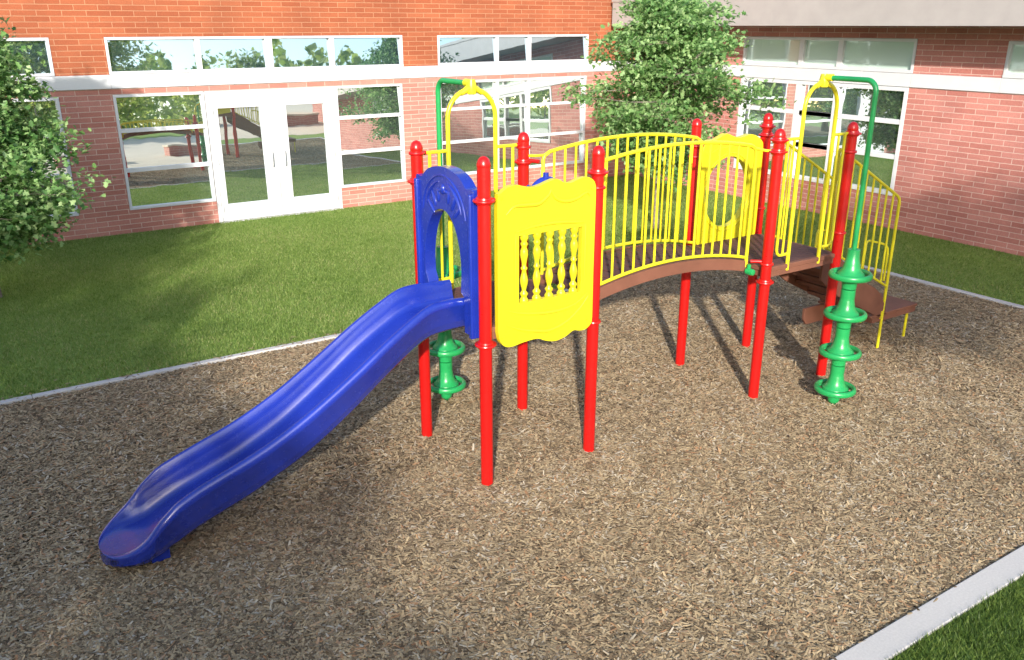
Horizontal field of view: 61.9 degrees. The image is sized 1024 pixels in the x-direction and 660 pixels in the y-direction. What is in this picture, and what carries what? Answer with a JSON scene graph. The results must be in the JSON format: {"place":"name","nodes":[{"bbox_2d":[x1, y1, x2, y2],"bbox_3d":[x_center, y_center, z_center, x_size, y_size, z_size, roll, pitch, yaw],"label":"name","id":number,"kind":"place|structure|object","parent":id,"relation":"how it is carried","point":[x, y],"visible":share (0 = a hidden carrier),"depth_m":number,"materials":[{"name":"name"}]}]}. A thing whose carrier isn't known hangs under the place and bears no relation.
{"place":"outdoors","nodes":[
{"label":"outdoors","id":0,"kind":"place"},
{"bbox_2d":[0,174,1023,400],"bbox_3d":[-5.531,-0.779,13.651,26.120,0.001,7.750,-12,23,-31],"label":"lawn","id":1,"kind":"structure","parent":0,"point":[191,327],"depth_m":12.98,"materials":[{"name":"green plant"}]},
{"bbox_2d":[0,17,115,297],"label":"maple tree","id":2,"kind":"object","parent":1,"relation":"on","point":[24,220],"visible":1,"depth_m":11.99,"materials":[{"name":"green plant"}]},
{"bbox_2d":[557,0,796,229],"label":"maple tree","id":3,"kind":"object","parent":1,"relation":"on","point":[670,42],"visible":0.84,"depth_m":15.50,"materials":[{"name":"green plant"}]},
{"bbox_2d":[0,268,1023,659],"bbox_3d":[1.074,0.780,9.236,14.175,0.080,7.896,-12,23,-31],"label":"wood chips","id":4,"kind":"object","parent":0,"point":[416,578],"visible":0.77,"depth_m":7.30,"materials":[{"name":"brown wood"}]},
{"bbox_2d":[98,74,917,566],"bbox_3d":[0.942,-0.731,8.511,9.673,3.433,2.273,-9,21,-23],"label":"play structure","id":5,"kind":"object","parent":4,"relation":"on","point":[300,414],"visible":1,"depth_m":7.61,"materials":[{"name":"blue plastic"}]},
{"bbox_2d":[800,227,1023,304],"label":"side lawn","id":6,"kind":"structure","parent":0,"point":[957,264],"depth_m":14.60,"materials":[{"name":"green plant"}]},
{"bbox_2d":[885,573,1023,659],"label":"front lawn","id":7,"kind":"structure","parent":0,"point":[975,638],"depth_m":5.73,"materials":[{"name":"green plant"}]},
{"label":"ground","id":8,"kind":"structure","parent":0,"visible":0},
{"bbox_2d":[0,0,1023,256],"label":"school building","id":9,"kind":"structure","parent":8,"relation":"on","point":[196,112],"depth_m":17.26,"materials":[{"name":"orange brick"}]},
{"bbox_2d":[1,38,54,76],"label":"window","id":10,"kind":"structure","parent":9,"relation":"in","point":[42,45],"depth_m":15.13,"materials":[{"name":"clear glass"}]},
{"bbox_2d":[5,97,78,217],"bbox_3d":[-11.071,-2.579,14.116,6.782,2.172,0.120,-12,23,-31],"label":"window","id":11,"kind":"structure","parent":9,"relation":"in","point":[55,105],"depth_m":15.55,"materials":[{"name":"white paint"}]},
{"bbox_2d":[112,91,215,209],"bbox_3d":[-6.779,-3.524,16.758,1.657,2.172,0.120,-12,23,-31],"label":"window","id":12,"kind":"structure","parent":9,"relation":"in","point":[164,137],"depth_m":16.76,"materials":[{"name":"clear glass"}]},
{"bbox_2d":[209,96,282,220],"bbox_3d":[-5.446,-3.526,17.620,1.267,2.465,0.142,-12,23,-31],"label":"door","id":13,"kind":"structure","parent":9,"relation":"in","point":[245,145],"depth_m":17.63,"materials":[{"name":"white paint"}]},
{"bbox_2d":[104,35,403,74],"bbox_3d":[-4.951,-5.602,17.285,6.027,0.652,0.120,-12,23,-31],"label":"window","id":14,"kind":"structure","parent":9,"relation":"in","point":[125,55],"depth_m":17.09,"materials":[{"name":"clear glass"}]},
{"bbox_2d":[272,93,338,213],"bbox_3d":[-4.377,-3.762,18.278,1.270,2.465,0.142,-12,23,-31],"label":"door","id":15,"kind":"structure","parent":9,"relation":"in","point":[305,141],"depth_m":18.29,"materials":[{"name":"white paint"}]},
{"bbox_2d":[335,84,405,187],"bbox_3d":[-3.133,-4.327,19.004,1.582,2.172,0.120,-12,23,-31],"label":"window","id":16,"kind":"structure","parent":9,"relation":"in","point":[370,118],"depth_m":19.01,"materials":[{"name":"clear glass"}]},
{"bbox_2d":[437,34,588,64],"bbox_3d":[0.098,-6.709,20.396,4.292,0.642,0.120,-12,23,-31],"label":"window","id":17,"kind":"structure","parent":9,"relation":"in","point":[452,49],"depth_m":20.33,"materials":[{"name":"clear glass"}]},
{"bbox_2d":[441,75,585,174],"bbox_3d":[0.081,-5.044,20.979,4.252,2.192,0.120,-12,23,-31],"label":"window","id":18,"kind":"structure","parent":9,"relation":"in","point":[533,106],"depth_m":20.93,"materials":[{"name":"clear glass"}]},
{"bbox_2d":[733,77,908,195],"bbox_3d":[6.455,-4.248,18.325,0.120,2.082,4.212,-12,23,-31],"label":"window","id":19,"kind":"structure","parent":9,"relation":"in","point":[855,100],"depth_m":17.86,"materials":[{"name":"glass"}]},
{"bbox_2d":[742,36,917,72],"bbox_3d":[6.464,-5.758,17.772,0.120,0.617,4.242,-12,23,-31],"label":"window","id":20,"kind":"structure","parent":9,"relation":"in","point":[856,54],"depth_m":17.56,"materials":[{"name":"clear glass"}]},
{"bbox_2d":[1002,41,1023,78],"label":"window","id":21,"kind":"structure","parent":9,"relation":"in","point":[1014,63],"depth_m":14.65,"materials":[{"name":"clear glass"}]},
{"bbox_2d":[0,260,1023,659],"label":"kerb","id":22,"kind":"structure","parent":8,"relation":"on","point":[900,634],"depth_m":6.12,"materials":[{"name":"concrete"}]}
]}

